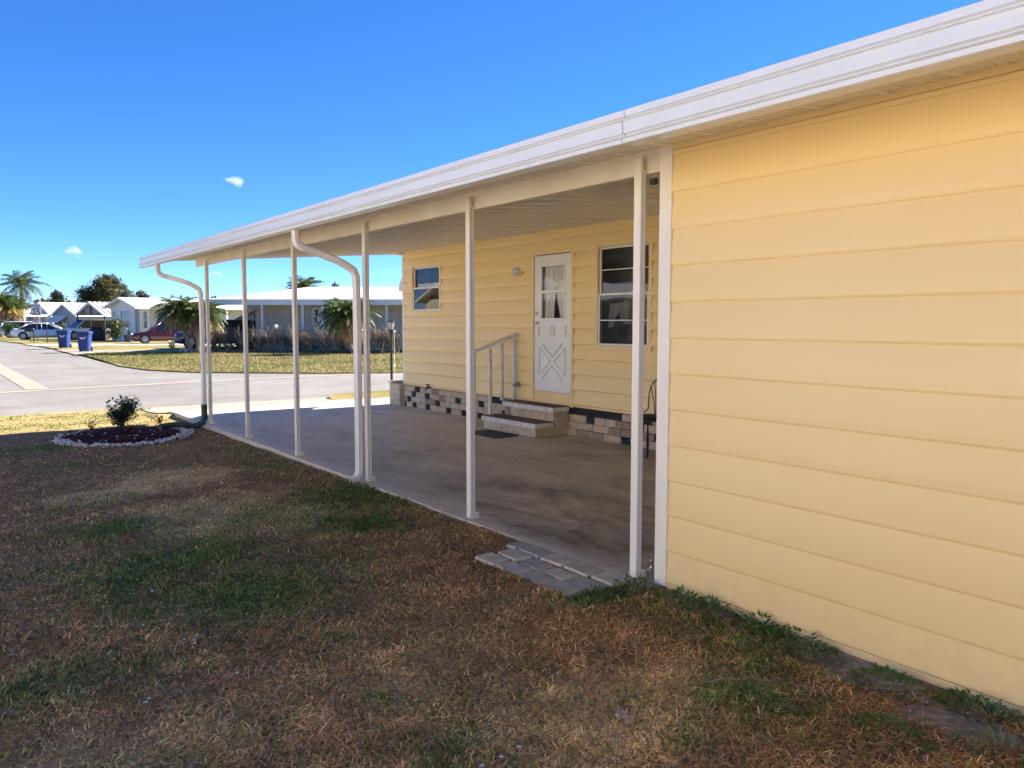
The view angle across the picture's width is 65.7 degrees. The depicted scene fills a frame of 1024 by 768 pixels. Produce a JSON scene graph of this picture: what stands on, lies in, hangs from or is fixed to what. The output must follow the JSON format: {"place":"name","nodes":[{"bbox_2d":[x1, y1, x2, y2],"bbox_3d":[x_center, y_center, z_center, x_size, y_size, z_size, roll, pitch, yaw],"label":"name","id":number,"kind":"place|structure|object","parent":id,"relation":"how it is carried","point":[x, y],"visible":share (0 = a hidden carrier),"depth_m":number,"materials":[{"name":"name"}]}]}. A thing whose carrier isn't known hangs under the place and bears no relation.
{"place":"outdoors","nodes":[
{"label":"outdoors","id":0,"kind":"place"},
{"bbox_2d":[0,291,23,336],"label":"bushy palm","id":1,"kind":"object","parent":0,"point":[5,299],"visible":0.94,"depth_m":81.50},
{"bbox_2d":[2,341,111,364],"bbox_3d":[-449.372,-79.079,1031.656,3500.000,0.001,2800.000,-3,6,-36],"label":"ground","id":2,"kind":"structure","parent":0,"point":[70,353],"depth_m":38.40,"materials":[{"name":"concrete"}]},
{"bbox_2d":[47,289,65,302],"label":"pine tree","id":3,"kind":"object","parent":2,"relation":"on","point":[57,296],"visible":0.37,"depth_m":148.76,"materials":[{"name":"green plant"}]},
{"bbox_2d":[3,291,181,321],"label":"woods","id":4,"kind":"object","parent":2,"relation":"on","point":[44,300],"depth_m":189.56,"materials":[{"name":"green plant"}]},
{"bbox_2d":[89,327,104,340],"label":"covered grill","id":5,"kind":"object","parent":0,"point":[98,334],"visible":0.93,"depth_m":65.60,"materials":[{"name":"black fabric"}]},
{"bbox_2d":[26,343,232,345],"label":"path","id":6,"kind":"structure","parent":0,"point":[109,344],"depth_m":54.57,"materials":[{"name":"grey concrete"}]},
{"bbox_2d":[0,341,402,415],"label":"road","id":7,"kind":"structure","parent":0,"point":[50,368],"depth_m":19.97,"materials":[{"name":"asphalt"}]},
{"bbox_2d":[0,364,48,389],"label":"street gutter","id":8,"kind":"object","parent":7,"relation":"on","point":[24,382],"visible":1,"depth_m":21.94,"materials":[{"name":"concrete"}]},
{"bbox_2d":[0,373,380,392],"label":"road seam","id":9,"kind":"object","parent":7,"relation":"on","point":[165,383],"visible":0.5,"depth_m":20.21,"materials":[{"name":"concrete"}]},
{"bbox_2d":[0,335,402,373],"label":"lawn","id":10,"kind":"structure","parent":0,"point":[41,340],"depth_m":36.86,"materials":[{"name":"green plant"}]},
{"bbox_2d":[0,322,20,338],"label":"round bush","id":11,"kind":"object","parent":10,"relation":"on","point":[8,327],"visible":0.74,"depth_m":73.48,"materials":[{"name":"green plant"}]},
{"bbox_2d":[0,299,30,320],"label":"bushy palm","id":12,"kind":"object","parent":10,"relation":"on","point":[12,316],"visible":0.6,"depth_m":82.43,"materials":[{"name":"plant"}]},
{"bbox_2d":[0,321,44,337],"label":"parked car","id":13,"kind":"object","parent":10,"relation":"on","point":[22,323],"visible":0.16,"depth_m":77.83,"materials":[{"name":"white paint"}]},
{"bbox_2d":[0,270,53,320],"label":"queen palm","id":14,"kind":"object","parent":10,"relation":"on","point":[20,283],"visible":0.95,"depth_m":87.16,"materials":[{"name":"plant"}]},
{"bbox_2d":[24,328,34,342],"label":"mailbox","id":15,"kind":"object","parent":10,"relation":"on","point":[30,330],"visible":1,"depth_m":59.79,"materials":[{"name":"black metal"}]},
{"bbox_2d":[10,323,61,339],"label":"parked car","id":16,"kind":"object","parent":10,"relation":"on","point":[21,333],"visible":0.56,"depth_m":69.41,"materials":[{"name":"white paint"}]},
{"bbox_2d":[31,304,40,341],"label":"speed sign","id":17,"kind":"object","parent":10,"relation":"on","point":[36,309],"visible":1,"depth_m":62.75,"materials":[{"name":"grey"}]},
{"bbox_2d":[24,302,85,323],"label":"mobile home","id":18,"kind":"object","parent":10,"relation":"on","point":[48,309],"visible":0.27,"depth_m":92.67,"materials":[{"name":"grey"}]},
{"bbox_2d":[56,330,71,347],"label":"wheelie bin","id":19,"kind":"object","parent":10,"relation":"on","point":[63,336],"visible":0.96,"depth_m":46.66,"materials":[{"name":"blue plastic"}]},
{"bbox_2d":[45,303,110,327],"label":"mobile home","id":20,"kind":"object","parent":10,"relation":"on","point":[62,315],"visible":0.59,"depth_m":80.81,"materials":[{"name":"metal"}]},
{"bbox_2d":[55,320,66,327],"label":"window","id":21,"kind":"structure","parent":20,"relation":"in","point":[62,323],"depth_m":81.14,"materials":[{"name":"grey"}]},
{"bbox_2d":[55,320,110,339],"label":"parked car","id":22,"kind":"object","parent":10,"relation":"on","point":[81,325],"visible":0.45,"depth_m":70.08,"materials":[{"name":"white paint"}]},
{"bbox_2d":[74,302,110,339],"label":"metal carport","id":23,"kind":"object","parent":10,"relation":"on","point":[92,308],"visible":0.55,"depth_m":69.29,"materials":[{"name":"grey"}]},
{"bbox_2d":[73,273,134,302],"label":"oak tree","id":24,"kind":"object","parent":10,"relation":"on","point":[104,288],"visible":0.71,"depth_m":102.39,"materials":[{"name":"green plant"}]},
{"bbox_2d":[105,317,126,341],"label":"flowering bush","id":25,"kind":"object","parent":10,"relation":"on","point":[115,324],"visible":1,"depth_m":61.22,"materials":[{"name":"green plant"}]},
{"bbox_2d":[123,329,132,341],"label":"plant pot","id":26,"kind":"object","parent":10,"relation":"on","point":[126,338],"visible":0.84,"depth_m":61.18,"materials":[{"name":"grey"}]},
{"bbox_2d":[133,289,151,297],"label":"oak tree","id":27,"kind":"object","parent":10,"relation":"on","point":[139,294],"visible":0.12,"depth_m":106.98,"materials":[{"name":"green plant"}]},
{"bbox_2d":[129,322,195,343],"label":"parked car","id":28,"kind":"object","parent":10,"relation":"on","point":[154,333],"visible":0.58,"depth_m":56.77,"materials":[{"name":"red paint"}]},
{"bbox_2d":[102,297,242,340],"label":"mobile home","id":29,"kind":"object","parent":10,"relation":"on","point":[134,315],"visible":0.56,"depth_m":65.26,"materials":[{"name":"grey"}]},
{"bbox_2d":[120,310,129,327],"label":"window","id":30,"kind":"structure","parent":29,"relation":"in","point":[124,314],"depth_m":65.09,"materials":[{"name":"grey"}]},
{"bbox_2d":[142,311,147,328],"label":"window","id":31,"kind":"structure","parent":29,"relation":"in","point":[144,313],"depth_m":64.90,"materials":[{"name":"grey"}]},
{"bbox_2d":[149,294,230,352],"bbox_3d":[-15.994,-3.008,39.733,3.847,2.973,2.759,0,4,0],"label":"date palm","id":32,"kind":"object","parent":10,"relation":"on","point":[186,311],"visible":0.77,"depth_m":39.34,"materials":[{"name":"plant"}]},
{"bbox_2d":[174,319,255,347],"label":"parked car","id":33,"kind":"object","parent":10,"relation":"on","point":[179,338],"visible":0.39,"depth_m":46.79,"materials":[{"name":"grey paint"}]},
{"bbox_2d":[205,328,229,351],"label":"hedge shrub","id":34,"kind":"object","parent":10,"relation":"on","point":[215,343],"visible":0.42,"depth_m":41.16,"materials":[{"name":"brown plant"}]},
{"bbox_2d":[216,324,242,351],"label":"hedge shrub","id":35,"kind":"object","parent":10,"relation":"on","point":[227,343],"visible":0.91,"depth_m":41.05,"materials":[{"name":"brown plant"}]},
{"bbox_2d":[233,327,257,351],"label":"hedge shrub","id":36,"kind":"object","parent":10,"relation":"on","point":[237,335],"visible":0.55,"depth_m":40.76,"materials":[{"name":"brown plant"}]},
{"bbox_2d":[248,328,267,351],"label":"hedge shrub","id":37,"kind":"object","parent":10,"relation":"on","point":[254,342],"visible":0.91,"depth_m":40.49,"materials":[{"name":"brown plant"}]},
{"bbox_2d":[259,326,281,351],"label":"hedge shrub","id":38,"kind":"object","parent":10,"relation":"on","point":[270,341],"visible":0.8,"depth_m":40.49,"materials":[{"name":"brown plant"}]},
{"bbox_2d":[273,324,277,354],"bbox_3d":[-10.859,-1.998,36.443,0.275,1.467,0.197,-2,5,-26],"label":"garden light","id":39,"kind":"object","parent":10,"relation":"on","point":[275,326],"visible":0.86,"depth_m":36.42,"materials":[{"name":"black metal"}]},
{"bbox_2d":[271,327,292,351],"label":"hedge shrub","id":40,"kind":"object","parent":10,"relation":"on","point":[286,341],"visible":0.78,"depth_m":40.54,"materials":[{"name":"brown plant"}]},
{"bbox_2d":[285,329,311,351],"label":"hedge shrub","id":41,"kind":"object","parent":10,"relation":"on","point":[301,345],"visible":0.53,"depth_m":40.30,"materials":[{"name":"brown plant"}]},
{"bbox_2d":[204,287,402,350],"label":"mobile home","id":42,"kind":"object","parent":10,"relation":"on","point":[268,309],"visible":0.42,"depth_m":43.66,"materials":[{"name":"metal"}]},
{"bbox_2d":[312,308,320,323],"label":"window","id":43,"kind":"structure","parent":42,"relation":"in","point":[315,311],"depth_m":43.61,"materials":[{"name":"grey"}]},
{"bbox_2d":[285,275,323,289],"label":"queen palm","id":44,"kind":"object","parent":10,"relation":"on","point":[308,282],"visible":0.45,"depth_m":71.25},
{"bbox_2d":[298,328,321,352],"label":"hedge shrub","id":45,"kind":"object","parent":10,"relation":"on","point":[307,340],"visible":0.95,"depth_m":40.00,"materials":[{"name":"brown plant"}]},
{"bbox_2d":[314,325,334,351],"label":"hedge shrub","id":46,"kind":"object","parent":10,"relation":"on","point":[326,343],"visible":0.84,"depth_m":40.04,"materials":[{"name":"brown plant"}]},
{"bbox_2d":[331,329,346,352],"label":"hedge shrub","id":47,"kind":"object","parent":10,"relation":"on","point":[341,349],"visible":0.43,"depth_m":39.82,"materials":[{"name":"brown plant"}]},
{"bbox_2d":[314,297,381,353],"bbox_3d":[-8.022,-2.840,38.670,3.186,2.819,3.143,2,5,28],"label":"date palm","id":48,"kind":"object","parent":10,"relation":"on","point":[339,312],"visible":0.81,"depth_m":38.20,"materials":[{"name":"plant"}]},
{"bbox_2d":[361,326,376,350],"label":"hedge shrub","id":49,"kind":"object","parent":10,"relation":"on","point":[371,341],"visible":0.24,"depth_m":39.87,"materials":[{"name":"brown plant"}]},
{"bbox_2d":[371,326,389,352],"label":"hedge shrub","id":50,"kind":"object","parent":10,"relation":"on","point":[379,339],"visible":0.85,"depth_m":39.51,"materials":[{"name":"brown plant"}]},
{"bbox_2d":[382,326,402,352],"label":"hedge shrub","id":51,"kind":"object","parent":10,"relation":"on","point":[396,341],"visible":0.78,"depth_m":39.31,"materials":[{"name":"brown plant"}]},
{"bbox_2d":[59,350,397,353],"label":"driveway","id":52,"kind":"structure","parent":0,"point":[78,351],"depth_m":43.14,"materials":[{"name":"concrete"}]},
{"bbox_2d":[75,331,92,351],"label":"wheelie bin","id":53,"kind":"object","parent":52,"relation":"on","point":[84,339],"visible":1,"depth_m":41.17,"materials":[{"name":"blue"}]},
{"bbox_2d":[143,397,371,413],"bbox_3d":[-4.523,0.410,15.180,4.620,0.185,1.800,-3,6,-36],"label":"driveway apron","id":54,"kind":"object","parent":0,"point":[156,410],"visible":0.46,"depth_m":14.91,"materials":[{"name":"concrete"}]},
{"bbox_2d":[327,390,389,399],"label":"verge","id":55,"kind":"structure","parent":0,"point":[377,394],"depth_m":16.66,"materials":[{"name":"yellow plant"}]},
{"bbox_2d":[0,0,981,304],"label":"sky","id":56,"kind":"structure","parent":0,"point":[130,130],"materials":[{"name":"blue"}]},
{"bbox_2d":[0,408,1023,767],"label":"lawn","id":57,"kind":"structure","parent":0,"point":[934,714],"depth_m":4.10,"materials":[{"name":"plant"}]},
{"bbox_2d":[61,425,181,444],"bbox_3d":[-5.276,0.670,10.788,1.520,0.138,1.880,-3,6,-36],"label":"mulch bed","id":58,"kind":"object","parent":57,"relation":"on","point":[125,432],"visible":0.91,"depth_m":10.51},
{"bbox_2d":[101,394,141,426],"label":"flowering shrub","id":59,"kind":"object","parent":58,"relation":"on","point":[123,412],"visible":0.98,"depth_m":11.14,"materials":[{"name":"green plant"}]},
{"bbox_2d":[50,425,194,447],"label":"white stones","id":60,"kind":"object","parent":57,"relation":"on","point":[69,442],"visible":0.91,"depth_m":10.14,"materials":[{"name":"stone"}]},
{"bbox_2d":[7,553,618,766],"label":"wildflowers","id":61,"kind":"object","parent":57,"relation":"on","point":[500,756],"visible":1,"depth_m":3.36,"materials":[{"name":"white plant"}]},
{"bbox_2d":[328,480,375,494],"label":"weed","id":62,"kind":"object","parent":57,"relation":"on","point":[351,482],"visible":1,"depth_m":7.11,"materials":[{"name":"green plant"}]},
{"bbox_2d":[352,510,395,529],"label":"weed","id":63,"kind":"object","parent":57,"relation":"on","point":[373,518],"visible":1,"depth_m":5.93,"materials":[{"name":"green plant"}]},
{"bbox_2d":[169,397,663,590],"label":"carport slab","id":64,"kind":"structure","parent":57,"relation":"on","point":[567,496],"depth_m":8.04,"materials":[{"name":"concrete"}]},
{"bbox_2d":[388,380,404,405],"bbox_3d":[-0.916,0.093,15.032,2.970,0.430,0.395,-3,6,-36],"label":"block planter","id":65,"kind":"object","parent":64,"relation":"on","point":[397,395],"visible":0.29,"depth_m":14.11,"materials":[{"name":"concrete"}]},
{"bbox_2d":[387,320,394,379],"bbox_3d":[-2.375,-0.458,15.635,0.156,1.595,0.180,-3,6,-36],"label":"lamp post","id":66,"kind":"object","parent":65,"relation":"on","point":[391,324],"visible":0.93,"depth_m":15.59,"materials":[{"name":"black metal"}]},
{"bbox_2d":[475,429,518,438],"bbox_3d":[-0.267,0.657,10.468,0.380,0.011,0.700,-3,6,-36],"label":"door mat","id":67,"kind":"object","parent":64,"relation":"on","point":[491,433],"depth_m":10.37,"materials":[{"name":"black rubber"}]},
{"bbox_2d":[475,333,519,428],"bbox_3d":[-0.238,-0.050,11.121,0.775,1.320,0.134,-3,5,-33],"label":"stair railing","id":68,"kind":"object","parent":64,"relation":"on","point":[515,384],"visible":0.88,"depth_m":11.12,"materials":[{"name":"grey metal"}]},
{"bbox_2d":[390,215,658,449],"bbox_3d":[4.504,-0.922,9.241,5.150,3.362,15.640,-3,6,-36],"label":"manufactured home","id":69,"kind":"object","parent":64,"relation":"on","point":[562,305],"visible":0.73,"depth_m":10.82,"materials":[{"name":"yellow"}]},
{"bbox_2d":[410,261,441,313],"bbox_3d":[-1.414,-1.599,13.330,0.104,0.850,1.000,-3,6,-36],"label":"window","id":70,"kind":"structure","parent":69,"relation":"in","point":[414,310],"depth_m":13.41,"materials":[{"name":"white metal"}]},
{"bbox_2d":[511,266,522,276],"bbox_3d":[0.058,-1.589,11.204,0.100,0.144,0.213,-3,6,-36],"label":"wall lamp","id":71,"kind":"object","parent":69,"relation":"attached to","point":[516,271],"visible":1,"depth_m":11.16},
{"bbox_2d":[533,253,570,393],"bbox_3d":[0.556,-0.812,10.667,0.152,1.835,0.774,-3,6,-36],"label":"door","id":72,"kind":"structure","parent":69,"relation":"in","point":[552,362],"depth_m":10.68,"materials":[{"name":"paint"}]},
{"bbox_2d":[594,236,653,351],"bbox_3d":[1.406,-1.068,9.612,0.214,1.330,0.980,-3,6,-36],"label":"window","id":73,"kind":"structure","parent":69,"relation":"in","point":[625,307],"depth_m":9.73,"materials":[{"name":"white metal"}]},
{"bbox_2d":[481,400,568,437],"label":"entry steps","id":74,"kind":"structure","parent":64,"relation":"on","point":[530,418],"depth_m":10.46,"materials":[{"name":"brown concrete"}]},
{"bbox_2d":[139,0,1023,577],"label":"carport","id":75,"kind":"object","parent":64,"relation":"on","point":[601,170],"visible":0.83,"depth_m":4.69,"materials":[{"name":"white metal"}]},
{"bbox_2d":[159,404,207,428],"bbox_3d":[-4.739,0.479,11.444,0.654,0.361,0.102,-2,5,-20],"label":"drain pipe","id":76,"kind":"object","parent":75,"relation":"attached to","point":[204,418],"visible":0.98,"depth_m":11.47,"materials":[{"name":"black plastic"}]},
{"bbox_2d":[630,378,656,457],"bbox_3d":[1.518,0.361,8.774,0.386,0.862,0.454,-3,6,-36],"label":"iron chair","id":77,"kind":"object","parent":64,"relation":"on","point":[647,418],"visible":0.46,"depth_m":8.67,"materials":[{"name":"black metal"}]},
{"bbox_2d":[647,558,653,571],"bbox_3d":[0.834,1.077,4.742,0.060,0.072,0.060,-3,6,-36],"label":"floor bolt","id":78,"kind":"object","parent":64,"relation":"on","point":[651,567],"visible":0.91,"depth_m":4.73,"materials":[{"name":"silver metal"}]},
{"bbox_2d":[654,60,1023,715],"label":"storage shed","id":79,"kind":"structure","parent":64,"relation":"on","point":[840,419],"depth_m":3.48,"materials":[{"name":"yellow"}]},
{"bbox_2d":[475,552,510,567],"bbox_3d":[-0.123,1.125,5.005,0.143,0.060,0.215,-4,7,-36],"label":"paver","id":80,"kind":"object","parent":57,"relation":"on","point":[493,559],"visible":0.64,"depth_m":4.99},
{"bbox_2d":[0,464,1023,767],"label":"dry leaves","id":81,"kind":"object","parent":57,"relation":"on","point":[424,676],"depth_m":3.17,"materials":[{"name":"plant"}]},
{"bbox_2d":[496,562,532,576],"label":"paver","id":82,"kind":"object","parent":57,"relation":"on","point":[517,568],"visible":0.52,"depth_m":4.80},
{"bbox_2d":[497,548,532,563],"bbox_3d":[0.018,1.116,5.080,0.143,0.060,0.215,-3,6,-35],"label":"paver","id":83,"kind":"object","parent":57,"relation":"on","point":[514,555],"visible":0.6,"depth_m":5.04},
{"bbox_2d":[506,541,530,549],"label":"paver","id":84,"kind":"object","parent":57,"relation":"on","point":[516,545],"visible":0.48,"depth_m":5.28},
{"bbox_2d":[518,545,552,559],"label":"paver","id":85,"kind":"object","parent":57,"relation":"on","point":[536,552],"visible":0.55,"depth_m":5.12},
{"bbox_2d":[519,558,554,571],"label":"paver","id":86,"kind":"object","parent":57,"relation":"on","point":[534,564],"visible":0.57,"depth_m":4.87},
{"bbox_2d":[519,571,557,586],"bbox_3d":[0.155,1.156,4.631,0.143,0.060,0.215,-2,5,-35],"label":"paver","id":87,"kind":"object","parent":57,"relation":"on","point":[538,577],"visible":0.53,"depth_m":4.62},
{"bbox_2d":[540,554,576,569],"bbox_3d":[0.291,1.122,4.959,0.143,0.060,0.215,-2,4,-38],"label":"paver","id":88,"kind":"object","parent":57,"relation":"on","point":[556,560],"visible":0.53,"depth_m":4.92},
{"bbox_2d":[541,568,579,581],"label":"paver","id":89,"kind":"object","parent":57,"relation":"on","point":[562,575],"visible":0.53,"depth_m":4.68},
{"bbox_2d":[543,580,584,596],"bbox_3d":[0.290,1.169,4.446,0.143,0.060,0.215,-5,8,-36],"label":"paver","id":90,"kind":"object","parent":57,"relation":"on","point":[567,589],"visible":0.53,"depth_m":4.43,"materials":[{"name":"concrete"}]},
{"bbox_2d":[564,562,602,578],"bbox_3d":[0.428,1.135,4.773,0.143,0.060,0.215,-2,6,-37],"label":"paver","id":91,"kind":"object","parent":57,"relation":"on","point":[580,569],"visible":0.62,"depth_m":4.74,"materials":[{"name":"concrete"}]},
{"bbox_2d":[567,577,606,591],"bbox_3d":[0.426,1.163,4.520,0.143,0.060,0.215,-2,5,-36],"label":"paver","id":92,"kind":"object","parent":57,"relation":"on","point":[581,582],"visible":0.5,"depth_m":4.51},
{"bbox_2d":[574,581,619,605],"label":"weed","id":93,"kind":"object","parent":57,"relation":"on","point":[597,588],"visible":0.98,"depth_m":4.30,"materials":[{"name":"green plant"}]},
{"bbox_2d":[591,571,631,586],"bbox_3d":[0.573,1.150,4.587,0.143,0.060,0.215,-3,6,-34],"label":"paver","id":94,"kind":"object","parent":57,"relation":"on","point":[606,578],"visible":0.59,"depth_m":4.57,"materials":[{"name":"concrete"}]},
{"bbox_2d":[609,573,660,594],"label":"weed","id":95,"kind":"object","parent":57,"relation":"on","point":[639,577],"visible":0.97,"depth_m":4.45,"materials":[{"name":"green plant"}]},
{"bbox_2d":[653,584,715,611],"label":"weed","id":96,"kind":"object","parent":57,"relation":"on","point":[678,591],"visible":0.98,"depth_m":4.25,"materials":[{"name":"green plant"}]},
{"bbox_2d":[674,594,749,625],"bbox_3d":[1.006,1.132,4.067,0.256,0.088,0.451,-3,6,-36],"label":"weed","id":97,"kind":"object","parent":57,"relation":"on","point":[726,610],"visible":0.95,"depth_m":4.10,"materials":[{"name":"green plant"}]},
{"bbox_2d":[670,677,821,692],"bbox_3d":[0.965,1.224,3.221,0.649,0.059,0.056,0,4,2],"label":"twig","id":98,"kind":"object","parent":57,"relation":"on","point":[744,678],"visible":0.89,"depth_m":3.23,"materials":[{"name":"brown"}]},
{"bbox_2d":[725,680,792,714],"bbox_3d":[0.964,1.212,3.115,0.226,0.086,0.306,-3,6,-36],"label":"weed","id":99,"kind":"object","parent":57,"relation":"on","point":[747,686],"visible":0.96,"depth_m":3.13,"materials":[{"name":"green plant"}]},
{"bbox_2d":[730,609,788,638],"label":"weed","id":100,"kind":"object","parent":57,"relation":"on","point":[751,619],"visible":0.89,"depth_m":3.88,"materials":[{"name":"green plant"}]},
{"bbox_2d":[556,583,1017,765],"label":"pebbles","id":101,"kind":"object","parent":57,"relation":"on","point":[908,696],"visible":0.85,"depth_m":3.30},
{"bbox_2d":[751,622,838,661],"bbox_3d":[1.288,1.173,3.679,0.274,0.078,0.476,-3,6,-36],"label":"weed","id":102,"kind":"object","parent":57,"relation":"on","point":[785,632],"visible":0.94,"depth_m":3.71,"materials":[{"name":"green plant"}]},
{"bbox_2d":[781,637,848,665],"bbox_3d":[1.356,1.181,3.582,0.260,0.077,0.327,-3,6,-36],"label":"weed","id":103,"kind":"object","parent":57,"relation":"on","point":[816,649],"visible":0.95,"depth_m":3.58,"materials":[{"name":"plant"}]},
{"bbox_2d":[848,662,936,705],"bbox_3d":[1.563,1.206,3.249,0.285,0.079,0.370,-3,6,-36],"label":"weed","id":104,"kind":"object","parent":57,"relation":"on","point":[876,670],"visible":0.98,"depth_m":3.29,"materials":[{"name":"green plant"}]},
{"bbox_2d":[846,709,939,754],"bbox_3d":[1.378,1.236,2.875,0.259,0.077,0.322,-3,6,-36],"label":"weed","id":105,"kind":"object","parent":57,"relation":"on","point":[887,719],"visible":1,"depth_m":2.89,"materials":[{"name":"green plant"}]},
{"bbox_2d":[932,686,1011,722],"bbox_3d":[1.780,1.220,3.073,0.202,0.078,0.299,-3,6,-36],"label":"weed","id":106,"kind":"object","parent":57,"relation":"on","point":[962,694],"visible":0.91,"depth_m":3.11,"materials":[{"name":"green plant"}]},
{"bbox_2d":[944,724,1023,767],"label":"weed","id":107,"kind":"object","parent":57,"relation":"on","point":[1012,742],"visible":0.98,"depth_m":2.78,"materials":[{"name":"plant"}]},
{"bbox_2d":[944,698,1023,736],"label":"weed","id":108,"kind":"object","parent":57,"relation":"on","point":[1017,712],"visible":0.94,"depth_m":3.00,"materials":[{"name":"plant"}]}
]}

